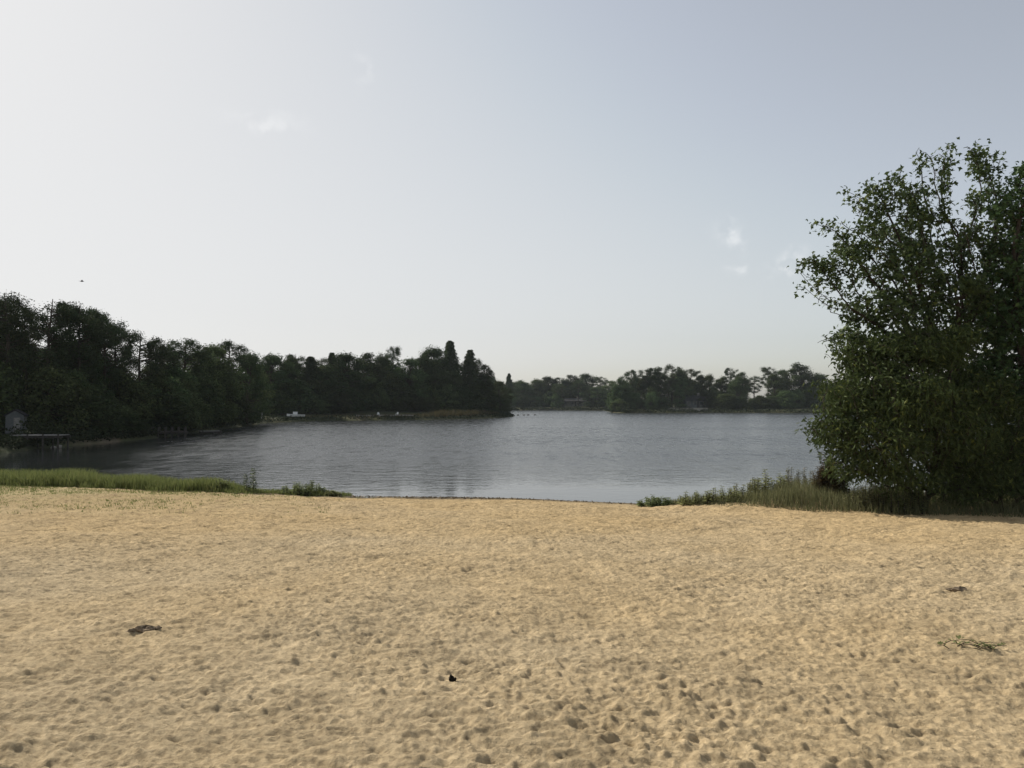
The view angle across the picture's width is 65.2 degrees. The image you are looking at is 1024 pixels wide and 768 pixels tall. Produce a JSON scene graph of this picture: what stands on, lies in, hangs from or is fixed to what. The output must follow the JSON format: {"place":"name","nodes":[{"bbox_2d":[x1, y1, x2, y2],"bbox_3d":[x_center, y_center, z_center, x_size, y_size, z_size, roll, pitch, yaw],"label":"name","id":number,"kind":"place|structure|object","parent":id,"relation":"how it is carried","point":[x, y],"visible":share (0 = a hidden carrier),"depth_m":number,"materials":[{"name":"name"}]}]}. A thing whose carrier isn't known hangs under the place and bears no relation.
{"place":"outdoors","nodes":[
{"label":"outdoors","id":0,"kind":"place"},
{"bbox_2d":[0,485,382,517],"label":"grass","id":1,"kind":"structure","parent":0,"point":[11,488],"depth_m":24.23,"materials":[{"name":"plant"}]},
{"bbox_2d":[0,410,1017,502],"bbox_3d":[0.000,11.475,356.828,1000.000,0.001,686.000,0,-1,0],"label":"water","id":2,"kind":"structure","parent":0,"point":[589,456],"depth_m":45.73,"materials":[{"name":"grey liquid"}]},
{"bbox_2d":[10,433,70,448],"bbox_3d":[-30.854,4.013,52.325,3.300,1.500,1.380,0,-1,-3],"label":"lake dock","id":3,"kind":"object","parent":2,"relation":"in","point":[43,436],"visible":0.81,"depth_m":51.81,"materials":[{"name":"grey wood"}]},
{"bbox_2d":[150,426,187,437],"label":"lake dock","id":4,"kind":"object","parent":2,"relation":"in","point":[165,432],"visible":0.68,"depth_m":69.69,"materials":[{"name":"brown wood"}]},
{"bbox_2d":[0,405,1019,452],"bbox_3d":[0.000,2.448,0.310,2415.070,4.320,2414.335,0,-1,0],"label":"ground","id":5,"kind":"structure","parent":0,"point":[85,442],"depth_m":138.35,"materials":[{"name":"plant"}]},
{"bbox_2d":[0,361,30,432],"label":"leafy tree","id":6,"kind":"object","parent":5,"relation":"on","point":[10,392],"visible":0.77,"depth_m":57.61,"materials":[{"name":"green plant"}]},
{"bbox_2d":[3,409,28,433],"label":"lake shed","id":7,"kind":"structure","parent":5,"relation":"on","point":[14,417],"depth_m":56.41,"materials":[{"name":"grey"}]},
{"bbox_2d":[0,291,42,368],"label":"pine tree","id":8,"kind":"object","parent":5,"relation":"on","point":[15,355],"visible":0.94,"depth_m":59.94,"materials":[{"name":"green plant"}]},
{"bbox_2d":[2,309,44,396],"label":"pine tree","id":9,"kind":"object","parent":5,"relation":"on","point":[31,351],"visible":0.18,"depth_m":67.85,"materials":[{"name":"green plant"}]},
{"bbox_2d":[4,299,79,377],"bbox_3d":[-36.961,-1.377,62.895,5.330,10.854,5.415,1,-2,-26],"label":"pine tree","id":10,"kind":"object","parent":5,"relation":"on","point":[66,310],"visible":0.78,"depth_m":62.85,"materials":[{"name":"green plant"}]},
{"bbox_2d":[17,363,97,432],"bbox_3d":[-34.507,1.259,60.229,6.589,5.741,5.944,-1,-2,37],"label":"leafy tree","id":11,"kind":"object","parent":5,"relation":"on","point":[51,380],"visible":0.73,"depth_m":59.09,"materials":[{"name":"green plant"}]},
{"bbox_2d":[30,305,96,368],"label":"pine tree","id":12,"kind":"object","parent":5,"relation":"on","point":[77,333],"visible":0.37,"depth_m":65.57,"materials":[{"name":"green plant"}]},
{"bbox_2d":[42,392,92,430],"bbox_3d":[-34.072,2.228,61.715,5.842,3.684,5.024,0,-1,18],"label":"leafy tree","id":13,"kind":"object","parent":5,"relation":"on","point":[74,409],"visible":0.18,"depth_m":60.10,"materials":[{"name":"green plant"}]},
{"bbox_2d":[44,301,112,376],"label":"pine tree","id":14,"kind":"object","parent":5,"relation":"on","point":[95,332],"visible":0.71,"depth_m":65.49,"materials":[{"name":"green plant"}]},
{"bbox_2d":[47,368,113,431],"bbox_3d":[-33.785,1.490,62.202,4.774,5.458,4.727,0,-1,5],"label":"leafy tree","id":15,"kind":"object","parent":5,"relation":"on","point":[85,383],"visible":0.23,"depth_m":61.77,"materials":[{"name":"green plant"}]},
{"bbox_2d":[53,397,128,434],"bbox_3d":[-32.955,2.494,62.459,5.611,3.333,6.527,1,-2,-30],"label":"leafy tree","id":16,"kind":"object","parent":5,"relation":"on","point":[108,417],"visible":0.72,"depth_m":61.33,"materials":[{"name":"green plant"}]},
{"bbox_2d":[74,339,115,399],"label":"oak tree","id":17,"kind":"object","parent":5,"relation":"on","point":[98,381],"visible":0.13,"depth_m":68.82,"materials":[{"name":"green plant"}]},
{"bbox_2d":[80,306,128,384],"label":"pine tree","id":18,"kind":"object","parent":5,"relation":"on","point":[115,331],"visible":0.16,"depth_m":69.87,"materials":[{"name":"green plant"}]},
{"bbox_2d":[83,316,138,397],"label":"pine tree","id":19,"kind":"object","parent":5,"relation":"on","point":[125,352],"visible":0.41,"depth_m":69.75,"materials":[{"name":"green plant"}]},
{"bbox_2d":[101,323,149,395],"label":"pine tree","id":20,"kind":"object","parent":5,"relation":"on","point":[122,346],"visible":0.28,"depth_m":72.78,"materials":[{"name":"green plant"}]},
{"bbox_2d":[106,370,164,419],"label":"leafy tree","id":21,"kind":"object","parent":5,"relation":"on","point":[134,388],"visible":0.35,"depth_m":71.95,"materials":[{"name":"green plant"}]},
{"bbox_2d":[112,329,170,385],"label":"pine tree","id":22,"kind":"object","parent":5,"relation":"on","point":[151,350],"visible":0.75,"depth_m":74.82,"materials":[{"name":"green plant"}]},
{"bbox_2d":[136,364,178,394],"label":"leafy tree","id":23,"kind":"object","parent":5,"relation":"on","point":[160,374],"visible":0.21,"depth_m":76.55,"materials":[{"name":"green plant"}]},
{"bbox_2d":[143,341,180,378],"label":"pine tree","id":24,"kind":"object","parent":5,"relation":"on","point":[163,361],"visible":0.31,"depth_m":78.12,"materials":[{"name":"green plant"}]},
{"bbox_2d":[133,392,195,428],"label":"leafy tree","id":25,"kind":"object","parent":5,"relation":"on","point":[169,417],"visible":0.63,"depth_m":74.11,"materials":[{"name":"green plant"}]},
{"bbox_2d":[141,348,201,386],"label":"oak tree","id":26,"kind":"object","parent":5,"relation":"on","point":[177,364],"visible":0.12,"depth_m":81.05,"materials":[{"name":"green plant"}]},
{"bbox_2d":[153,375,194,414],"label":"leafy tree","id":27,"kind":"object","parent":5,"relation":"on","point":[175,382],"visible":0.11,"depth_m":77.54,"materials":[{"name":"green plant"}]},
{"bbox_2d":[166,338,215,384],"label":"pine tree","id":28,"kind":"object","parent":5,"relation":"on","point":[188,357],"visible":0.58,"depth_m":83.98,"materials":[{"name":"green plant"}]},
{"bbox_2d":[179,378,202,427],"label":"leafy tree","id":29,"kind":"object","parent":5,"relation":"on","point":[186,382],"visible":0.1,"depth_m":80.45,"materials":[{"name":"green plant"}]},
{"bbox_2d":[173,392,215,428],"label":"leafy tree","id":30,"kind":"object","parent":5,"relation":"on","point":[197,414],"visible":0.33,"depth_m":77.95,"materials":[{"name":"green plant"}]},
{"bbox_2d":[183,343,228,416],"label":"oak tree","id":31,"kind":"object","parent":5,"relation":"on","point":[209,363],"visible":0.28,"depth_m":89.41,"materials":[{"name":"green plant"}]},
{"bbox_2d":[186,369,226,425],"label":"leafy tree","id":32,"kind":"object","parent":5,"relation":"on","point":[207,391],"visible":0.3,"depth_m":87.48,"materials":[{"name":"green plant"}]},
{"bbox_2d":[206,358,243,423],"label":"oak tree","id":33,"kind":"object","parent":5,"relation":"on","point":[231,414],"visible":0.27,"depth_m":91.88,"materials":[{"name":"green plant"}]},
{"bbox_2d":[208,342,244,422],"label":"oak tree","id":34,"kind":"object","parent":5,"relation":"on","point":[218,350],"visible":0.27,"depth_m":93.96,"materials":[{"name":"green plant"}]},
{"bbox_2d":[221,378,250,422],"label":"leafy tree","id":35,"kind":"object","parent":5,"relation":"on","point":[242,404],"visible":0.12,"depth_m":98.91,"materials":[{"name":"green plant"}]},
{"bbox_2d":[218,339,257,402],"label":"pine tree","id":36,"kind":"object","parent":5,"relation":"on","point":[227,344],"visible":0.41,"depth_m":96.09,"materials":[{"name":"green plant"}]},
{"bbox_2d":[224,350,273,424],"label":"leafy tree","id":37,"kind":"object","parent":5,"relation":"on","point":[255,383],"visible":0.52,"depth_m":105.28,"materials":[{"name":"green plant"}]},
{"bbox_2d":[238,365,275,418],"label":"oak tree","id":38,"kind":"object","parent":5,"relation":"on","point":[266,392],"visible":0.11,"depth_m":110.63,"materials":[{"name":"green plant"}]},
{"bbox_2d":[252,353,305,409],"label":"leafy tree","id":39,"kind":"object","parent":5,"relation":"on","point":[275,361],"visible":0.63,"depth_m":137.35,"materials":[{"name":"green plant"}]},
{"bbox_2d":[261,390,297,413],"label":"leafy tree","id":40,"kind":"object","parent":5,"relation":"on","point":[285,404],"visible":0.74,"depth_m":135.71,"materials":[{"name":"green plant"}]},
{"bbox_2d":[261,380,311,413],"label":"leafy tree","id":41,"kind":"object","parent":5,"relation":"on","point":[281,392],"visible":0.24,"depth_m":138.21,"materials":[{"name":"green plant"}]},
{"bbox_2d":[273,355,311,403],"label":"oak tree","id":42,"kind":"object","parent":5,"relation":"on","point":[296,362],"visible":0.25,"depth_m":141.59,"materials":[{"name":"green plant"}]},
{"bbox_2d":[274,378,318,412],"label":"leafy tree","id":43,"kind":"object","parent":5,"relation":"on","point":[302,401],"visible":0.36,"depth_m":139.63,"materials":[{"name":"green plant"}]},
{"bbox_2d":[301,356,324,398],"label":"cedar tree","id":44,"kind":"object","parent":5,"relation":"on","point":[311,367],"visible":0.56,"depth_m":147.29,"materials":[{"name":"green plant"}]},
{"bbox_2d":[307,365,331,400],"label":"leafy tree","id":45,"kind":"object","parent":5,"relation":"on","point":[317,382],"visible":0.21,"depth_m":146.60,"materials":[{"name":"green plant"}]},
{"bbox_2d":[310,350,380,411],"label":"leafy tree","id":46,"kind":"object","parent":5,"relation":"on","point":[346,361],"visible":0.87,"depth_m":148.42,"materials":[{"name":"green plant"}]},
{"bbox_2d":[349,362,387,409],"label":"leafy tree","id":47,"kind":"object","parent":5,"relation":"on","point":[369,372],"visible":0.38,"depth_m":155.02,"materials":[{"name":"green plant"}]},
{"bbox_2d":[360,352,389,388],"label":"oak tree","id":48,"kind":"object","parent":5,"relation":"on","point":[367,356],"visible":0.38,"depth_m":156.92,"materials":[{"name":"green plant"}]},
{"bbox_2d":[368,381,395,410],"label":"leafy tree","id":49,"kind":"object","parent":5,"relation":"on","point":[382,396],"visible":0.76,"depth_m":154.87,"materials":[{"name":"green plant"}]},
{"bbox_2d":[374,350,393,376],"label":"oak tree","id":50,"kind":"object","parent":5,"relation":"on","point":[383,359],"visible":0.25,"depth_m":161.60,"materials":[{"name":"green plant"}]},
{"bbox_2d":[384,345,400,369],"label":"pine tree","id":51,"kind":"object","parent":5,"relation":"on","point":[393,351],"visible":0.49,"depth_m":166.16,"materials":[{"name":"green plant"}]},
{"bbox_2d":[302,409,495,419],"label":"reeds","id":52,"kind":"object","parent":5,"relation":"on","point":[461,412],"visible":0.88,"depth_m":148.10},
{"bbox_2d":[393,356,432,409],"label":"oak tree","id":53,"kind":"object","parent":5,"relation":"on","point":[402,371],"visible":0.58,"depth_m":162.91,"materials":[{"name":"green plant"}]},
{"bbox_2d":[402,396,442,410],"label":"leafy tree","id":54,"kind":"object","parent":5,"relation":"on","point":[425,405],"visible":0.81,"depth_m":161.15,"materials":[{"name":"green plant"}]},
{"bbox_2d":[411,354,435,395],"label":"oak tree","id":55,"kind":"object","parent":5,"relation":"on","point":[426,363],"visible":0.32,"depth_m":167.35,"materials":[{"name":"green plant"}]},
{"bbox_2d":[0,405,863,449],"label":"undergrowth","id":56,"kind":"object","parent":5,"relation":"on","point":[18,441],"visible":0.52,"depth_m":72.05,"materials":[{"name":"plant"}]},
{"bbox_2d":[419,344,465,395],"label":"leafy tree","id":57,"kind":"object","parent":5,"relation":"on","point":[436,354],"visible":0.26,"depth_m":171.02,"materials":[{"name":"green plant"}]},
{"bbox_2d":[435,383,461,410],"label":"leafy tree","id":58,"kind":"object","parent":5,"relation":"on","point":[448,404],"visible":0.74,"depth_m":167.97,"materials":[{"name":"green plant"}]},
{"bbox_2d":[441,340,462,387],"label":"cedar tree","id":59,"kind":"object","parent":5,"relation":"on","point":[453,358],"visible":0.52,"depth_m":173.39,"materials":[{"name":"green plant"}]},
{"bbox_2d":[443,387,474,411],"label":"leafy tree","id":60,"kind":"object","parent":5,"relation":"on","point":[463,398],"visible":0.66,"depth_m":169.61,"materials":[{"name":"green plant"}]},
{"bbox_2d":[459,350,485,408],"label":"cedar tree","id":61,"kind":"object","parent":5,"relation":"on","point":[469,361],"visible":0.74,"depth_m":173.04,"materials":[{"name":"green plant"}]},
{"bbox_2d":[476,364,498,411],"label":"oak tree","id":62,"kind":"object","parent":5,"relation":"on","point":[483,374],"visible":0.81,"depth_m":175.16,"materials":[{"name":"green plant"}]},
{"bbox_2d":[494,379,514,413],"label":"leafy tree","id":63,"kind":"object","parent":5,"relation":"on","point":[500,385],"visible":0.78,"depth_m":181.38,"materials":[{"name":"green plant"}]},
{"bbox_2d":[513,380,535,405],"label":"leafy tree","id":64,"kind":"object","parent":5,"relation":"on","point":[523,387],"visible":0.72,"depth_m":349.51,"materials":[{"name":"green plant"}]},
{"bbox_2d":[533,376,557,393],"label":"leafy tree","id":65,"kind":"object","parent":5,"relation":"on","point":[547,382],"visible":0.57,"depth_m":357.62,"materials":[{"name":"green plant"}]},
{"bbox_2d":[546,394,564,406],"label":"leafy tree","id":66,"kind":"object","parent":5,"relation":"on","point":[557,400],"visible":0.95,"depth_m":339.03,"materials":[{"name":"green plant"}]},
{"bbox_2d":[568,373,599,397],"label":"leafy tree","id":67,"kind":"object","parent":5,"relation":"on","point":[586,378],"visible":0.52,"depth_m":357.95,"materials":[{"name":"green plant"}]},
{"bbox_2d":[578,386,608,406],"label":"leafy tree","id":68,"kind":"object","parent":5,"relation":"on","point":[600,390],"visible":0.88,"depth_m":335.95,"materials":[{"name":"green plant"}]},
{"bbox_2d":[606,385,625,410],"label":"leafy tree","id":69,"kind":"object","parent":5,"relation":"on","point":[616,394],"visible":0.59,"depth_m":253.49,"materials":[{"name":"green plant"}]},
{"bbox_2d":[622,370,638,391],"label":"pine tree","id":70,"kind":"object","parent":5,"relation":"on","point":[629,373],"visible":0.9,"depth_m":257.12,"materials":[{"name":"green plant"}]},
{"bbox_2d":[626,392,642,409],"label":"leafy tree","id":71,"kind":"object","parent":5,"relation":"on","point":[635,396],"visible":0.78,"depth_m":252.07,"materials":[{"name":"green plant"}]},
{"bbox_2d":[632,367,654,391],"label":"pine tree","id":72,"kind":"object","parent":5,"relation":"on","point":[649,371],"visible":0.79,"depth_m":260.69,"materials":[{"name":"green plant"}]},
{"bbox_2d":[642,392,660,408],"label":"leafy tree","id":73,"kind":"object","parent":5,"relation":"on","point":[653,397],"visible":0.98,"depth_m":249.18,"materials":[{"name":"green plant"}]},
{"bbox_2d":[648,366,672,403],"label":"oak tree","id":74,"kind":"object","parent":5,"relation":"on","point":[658,377],"visible":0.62,"depth_m":260.38,"materials":[{"name":"green plant"}]},
{"bbox_2d":[661,364,682,407],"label":"pine tree","id":75,"kind":"object","parent":5,"relation":"on","point":[678,372],"visible":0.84,"depth_m":261.01,"materials":[{"name":"green plant"}]},
{"bbox_2d":[665,376,691,407],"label":"leafy tree","id":76,"kind":"object","parent":5,"relation":"on","point":[678,390],"visible":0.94,"depth_m":258.85,"materials":[{"name":"green plant"}]},
{"bbox_2d":[681,393,707,407],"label":"lake house","id":77,"kind":"structure","parent":5,"relation":"on","point":[693,401],"depth_m":259.01,"materials":[{"name":"grey"}]},
{"bbox_2d":[698,389,717,407],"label":"leafy tree","id":78,"kind":"object","parent":5,"relation":"on","point":[710,394],"visible":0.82,"depth_m":258.88,"materials":[{"name":"green plant"}]},
{"bbox_2d":[711,393,738,408],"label":"leafy tree","id":79,"kind":"object","parent":5,"relation":"on","point":[724,400],"visible":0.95,"depth_m":249.91,"materials":[{"name":"green plant"}]},
{"bbox_2d":[726,377,750,403],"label":"leafy tree","id":80,"kind":"object","parent":5,"relation":"on","point":[734,384],"visible":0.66,"depth_m":261.08,"materials":[{"name":"green plant"}]},
{"bbox_2d":[748,395,773,408],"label":"leafy tree","id":81,"kind":"object","parent":5,"relation":"on","point":[760,401],"visible":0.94,"depth_m":250.18,"materials":[{"name":"green plant"}]},
{"bbox_2d":[763,374,788,404],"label":"oak tree","id":82,"kind":"object","parent":5,"relation":"on","point":[774,380],"visible":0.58,"depth_m":258.36,"materials":[{"name":"green plant"}]},
{"bbox_2d":[773,390,801,407],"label":"leafy tree","id":83,"kind":"object","parent":5,"relation":"on","point":[787,402],"visible":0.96,"depth_m":249.60,"materials":[{"name":"green plant"}]},
{"bbox_2d":[778,362,821,397],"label":"leafy tree","id":84,"kind":"object","parent":5,"relation":"on","point":[807,375],"visible":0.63,"depth_m":262.37,"materials":[{"name":"green plant"}]},
{"bbox_2d":[0,485,1023,767],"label":"beach","id":85,"kind":"structure","parent":0,"point":[352,633],"depth_m":6.88,"materials":[{"name":"sand"}]},
{"bbox_2d":[126,624,161,632],"bbox_3d":[-3.111,2.070,6.750,0.276,0.086,0.118,0,-1,0],"label":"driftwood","id":86,"kind":"object","parent":85,"relation":"on","point":[142,628],"visible":0.94,"depth_m":6.72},
{"bbox_2d":[0,467,351,495],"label":"grass","id":87,"kind":"structure","parent":85,"relation":"on","point":[79,478],"depth_m":27.32,"materials":[{"name":"plant"}]},
{"bbox_2d":[283,480,326,495],"bbox_3d":[-6.620,3.381,25.967,1.225,0.538,1.110,-1,-2,30],"label":"bush","id":88,"kind":"object","parent":85,"relation":"on","point":[307,492],"visible":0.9,"depth_m":25.76,"materials":[{"name":"green plant"}]},
{"bbox_2d":[322,495,634,504],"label":"litter","id":89,"kind":"object","parent":85,"relation":"on","point":[451,497],"visible":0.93,"depth_m":24.95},
{"bbox_2d":[635,494,673,506],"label":"bush","id":90,"kind":"object","parent":85,"relation":"on","point":[654,501],"visible":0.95,"depth_m":22.40,"materials":[{"name":"green plant"}]},
{"bbox_2d":[677,490,709,505],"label":"weed plant","id":91,"kind":"object","parent":85,"relation":"on","point":[683,500],"visible":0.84,"depth_m":21.83,"materials":[{"name":"green plant"}]},
{"bbox_2d":[703,485,740,504],"bbox_3d":[5.722,3.024,21.630,1.094,0.530,0.631,0,-1,16],"label":"weed plant","id":92,"kind":"object","parent":85,"relation":"on","point":[708,499],"visible":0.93,"depth_m":21.58,"materials":[{"name":"green plant"}]},
{"bbox_2d":[732,477,767,499],"bbox_3d":[6.611,2.951,22.227,1.047,0.725,0.686,0,-1,0],"label":"weed plant","id":93,"kind":"object","parent":85,"relation":"on","point":[749,485],"visible":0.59,"depth_m":22.11,"materials":[{"name":"green plant"}]},
{"bbox_2d":[752,469,786,494],"bbox_3d":[7.315,2.871,22.468,1.227,0.938,0.784,0,-1,0],"label":"weed plant","id":94,"kind":"object","parent":85,"relation":"on","point":[768,481],"visible":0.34,"depth_m":22.47,"materials":[{"name":"green plant"}]},
{"bbox_2d":[785,467,815,487],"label":"weed plant","id":95,"kind":"object","parent":85,"relation":"on","point":[797,477],"visible":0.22,"depth_m":22.90,"materials":[{"name":"green plant"}]},
{"bbox_2d":[811,452,850,497],"bbox_3d":[8.636,2.470,21.732,1.173,1.337,0.876,0,-1,0],"label":"russet shrub","id":96,"kind":"object","parent":85,"relation":"on","point":[825,480],"visible":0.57,"depth_m":21.56,"materials":[{"name":"brown plant"}]},
{"bbox_2d":[670,473,1023,517],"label":"grass","id":97,"kind":"structure","parent":85,"relation":"on","point":[802,494],"depth_m":20.31,"materials":[{"name":"plant"}]},
{"bbox_2d":[842,479,890,510],"bbox_3d":[9.000,2.790,20.154,1.249,0.813,1.042,0,-1,0],"label":"weed plant","id":98,"kind":"object","parent":85,"relation":"on","point":[871,495],"visible":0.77,"depth_m":20.01,"materials":[{"name":"green plant"}]},
{"bbox_2d":[787,137,1023,498],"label":"maple tree","id":99,"kind":"object","parent":85,"relation":"on","point":[921,249],"visible":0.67,"depth_m":21.03,"materials":[{"name":"green plant"}]},
{"bbox_2d":[883,481,928,514],"bbox_3d":[9.643,2.757,19.570,1.063,0.898,0.848,0,-1,0],"label":"weed plant","id":100,"kind":"object","parent":85,"relation":"on","point":[919,502],"visible":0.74,"depth_m":19.38,"materials":[{"name":"green plant"}]},
{"bbox_2d":[794,315,1023,505],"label":"leafy bush","id":101,"kind":"object","parent":85,"relation":"on","point":[942,409],"visible":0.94,"depth_m":19.43,"materials":[{"name":"green plant"}]},
{"bbox_2d":[937,635,1006,649],"bbox_3d":[3.823,2.162,6.690,0.564,0.074,0.267,0,-1,11],"label":"creeping weed","id":102,"kind":"object","parent":85,"relation":"on","point":[973,640],"visible":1,"depth_m":6.65,"materials":[{"name":"plant"}]},
{"bbox_2d":[921,399,1023,513],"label":"leafy bush","id":103,"kind":"object","parent":85,"relation":"on","point":[1016,449],"visible":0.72,"depth_m":19.48,"materials":[{"name":"green plant"}]},
{"bbox_2d":[956,160,1023,487],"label":"maple tree","id":104,"kind":"object","parent":85,"relation":"on","point":[1012,270],"visible":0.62,"depth_m":20.44,"materials":[{"name":"green plant"}]},
{"bbox_2d":[0,0,1023,399],"label":"sky","id":105,"kind":"structure","parent":0,"point":[607,189],"materials":[{"name":"white"}]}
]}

